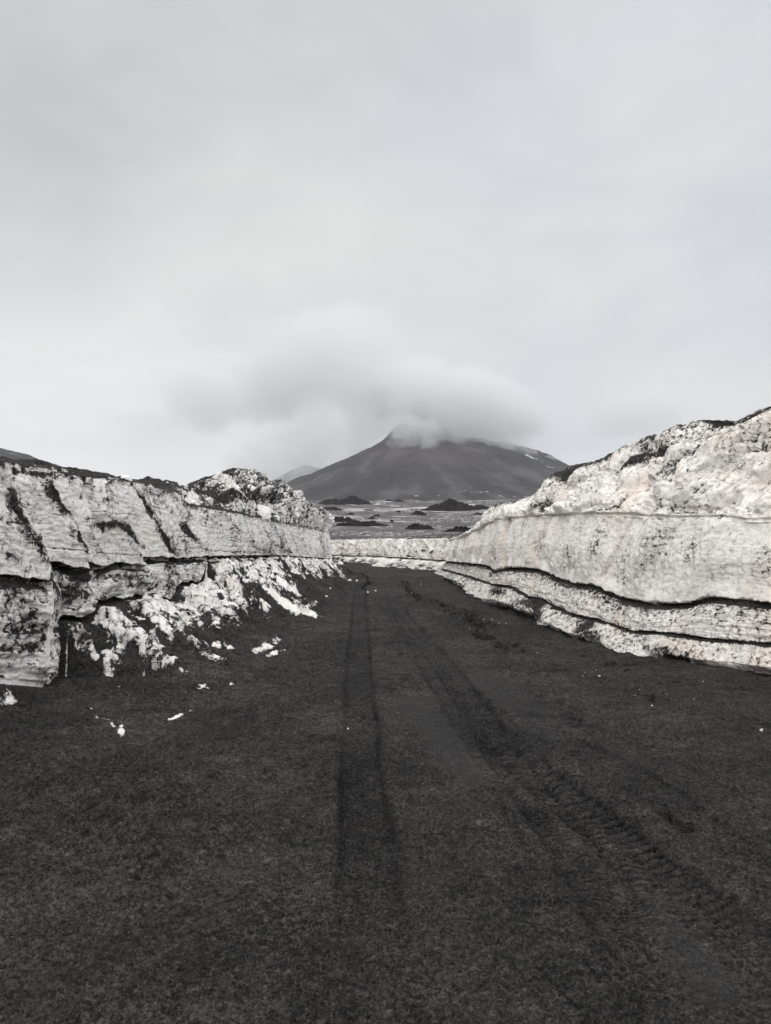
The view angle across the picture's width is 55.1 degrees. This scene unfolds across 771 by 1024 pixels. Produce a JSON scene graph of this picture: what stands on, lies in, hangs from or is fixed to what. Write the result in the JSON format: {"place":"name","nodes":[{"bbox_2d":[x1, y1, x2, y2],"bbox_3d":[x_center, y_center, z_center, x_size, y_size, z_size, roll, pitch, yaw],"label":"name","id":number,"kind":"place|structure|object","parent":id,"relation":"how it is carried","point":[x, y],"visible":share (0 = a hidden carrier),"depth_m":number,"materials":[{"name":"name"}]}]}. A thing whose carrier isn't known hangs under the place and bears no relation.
{"place":"outdoors","nodes":[
{"label":"outdoors","id":0,"kind":"place"},
{"bbox_2d":[0,448,61,466],"bbox_3d":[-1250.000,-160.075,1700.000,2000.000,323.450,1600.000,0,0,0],"label":"hill","id":1,"kind":"structure","parent":0,"point":[10,454],"depth_m":1875.01,"materials":[{"name":"grey stone"}]},
{"bbox_2d":[273,465,319,483],"bbox_3d":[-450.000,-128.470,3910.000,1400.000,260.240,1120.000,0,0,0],"label":"hill","id":2,"kind":"structure","parent":0,"point":[302,470],"depth_m":3935.69,"materials":[{"name":"grey stone"}]},
{"bbox_2d":[0,561,770,1023],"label":"road","id":3,"kind":"structure","parent":0,"point":[384,795],"depth_m":3.88,"materials":[{"name":"black gravel"}]},
{"bbox_2d":[0,0,770,485],"label":"sky","id":4,"kind":"structure","parent":0,"point":[274,238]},
{"bbox_2d":[308,498,515,538],"bbox_3d":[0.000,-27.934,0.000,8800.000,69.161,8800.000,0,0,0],"label":"snowfield","id":5,"kind":"structure","parent":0,"point":[439,521],"depth_m":269.65,"materials":[{"name":"grey snow"}]},
{"bbox_2d":[0,456,363,761],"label":"snow wall","id":6,"kind":"structure","parent":5,"relation":"on","point":[107,579],"depth_m":8.67,"materials":[{"name":"white snow"}]},
{"bbox_2d":[120,475,131,481],"bbox_3d":[-3.495,-0.455,9.955,0.098,0.097,0.141,0,0,43],"label":"ice block","id":7,"kind":"object","parent":6,"relation":"on","point":[126,477],"depth_m":9.92,"materials":[{"name":"white ice"}]},
{"bbox_2d":[206,497,212,505],"bbox_3d":[-3.298,-0.196,13.591,0.230,0.170,0.164,0,0,-35],"label":"ice block","id":8,"kind":"object","parent":6,"relation":"on","point":[210,500],"depth_m":13.56,"materials":[{"name":"white ice"}]},
{"bbox_2d":[231,484,248,499],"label":"ice block","id":9,"kind":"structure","parent":6,"relation":"on","point":[236,486],"depth_m":15.22,"materials":[{"name":"white ice"}]},
{"bbox_2d":[256,504,270,520],"bbox_3d":[-2.791,0.007,16.867,0.362,0.400,0.519,0,0,-6],"label":"ice block","id":10,"kind":"object","parent":6,"relation":"on","point":[265,512],"depth_m":16.72,"materials":[{"name":"white ice"}]},
{"bbox_2d":[323,507,341,509],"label":"lava mound","id":11,"kind":"object","parent":5,"relation":"on","point":[330,508],"visible":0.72,"depth_m":367.67,"materials":[{"name":"black stone"}]},
{"bbox_2d":[318,496,373,504],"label":"lava mound","id":12,"kind":"object","parent":5,"relation":"on","point":[354,500],"visible":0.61,"depth_m":680.50,"materials":[{"name":"black stone"}]},
{"bbox_2d":[334,516,357,521],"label":"lava mound","id":13,"kind":"object","parent":5,"relation":"on","point":[342,519],"visible":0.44,"depth_m":165.10,"materials":[{"name":"black stone"}]},
{"bbox_2d":[333,520,388,525],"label":"lava mound","id":14,"kind":"object","parent":5,"relation":"on","point":[363,523],"visible":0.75,"depth_m":110.64,"materials":[{"name":"black stone"}]},
{"bbox_2d":[385,499,404,501],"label":"lava mound","id":15,"kind":"object","parent":5,"relation":"on","point":[398,500],"visible":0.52,"depth_m":904.13,"materials":[{"name":"grey stone"}]},
{"bbox_2d":[329,531,464,570],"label":"snow wall","id":16,"kind":"structure","parent":5,"relation":"on","point":[416,550],"depth_m":33.55,"materials":[{"name":"white snow"}]},
{"bbox_2d":[411,510,426,515],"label":"lava mound","id":17,"kind":"object","parent":5,"relation":"on","point":[417,512],"visible":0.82,"depth_m":279.99,"materials":[{"name":"black stone"}]},
{"bbox_2d":[405,523,434,529],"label":"lava mound","id":18,"kind":"object","parent":5,"relation":"on","point":[416,526],"visible":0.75,"depth_m":78.33,"materials":[{"name":"black stone"}]},
{"bbox_2d":[420,498,479,510],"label":"lava mound","id":19,"kind":"object","parent":5,"relation":"on","point":[449,504],"visible":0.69,"depth_m":347.14,"materials":[{"name":"black stone"}]},
{"bbox_2d":[442,526,470,531],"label":"lava mound","id":20,"kind":"object","parent":5,"relation":"on","point":[460,529],"visible":0.57,"depth_m":66.85,"materials":[{"name":"black stone"}]},
{"bbox_2d":[471,505,488,508],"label":"lava mound","id":21,"kind":"object","parent":5,"relation":"on","point":[481,507],"visible":0.47,"depth_m":402.34,"materials":[{"name":"black stone"}]},
{"bbox_2d":[434,406,770,674],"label":"snow wall","id":22,"kind":"structure","parent":5,"relation":"on","point":[656,546],"depth_m":10.02,"materials":[{"name":"white snow"}]},
{"bbox_2d":[501,504,510,520],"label":"ice block","id":23,"kind":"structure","parent":22,"relation":"on","point":[504,509],"depth_m":15.88,"materials":[{"name":"white ice"}]},
{"bbox_2d":[287,423,568,500],"bbox_3d":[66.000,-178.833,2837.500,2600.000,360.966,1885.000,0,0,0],"label":"volcano","id":24,"kind":"structure","parent":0,"point":[402,461],"depth_m":2433.57,"materials":[{"name":"grey stone"}]}
]}

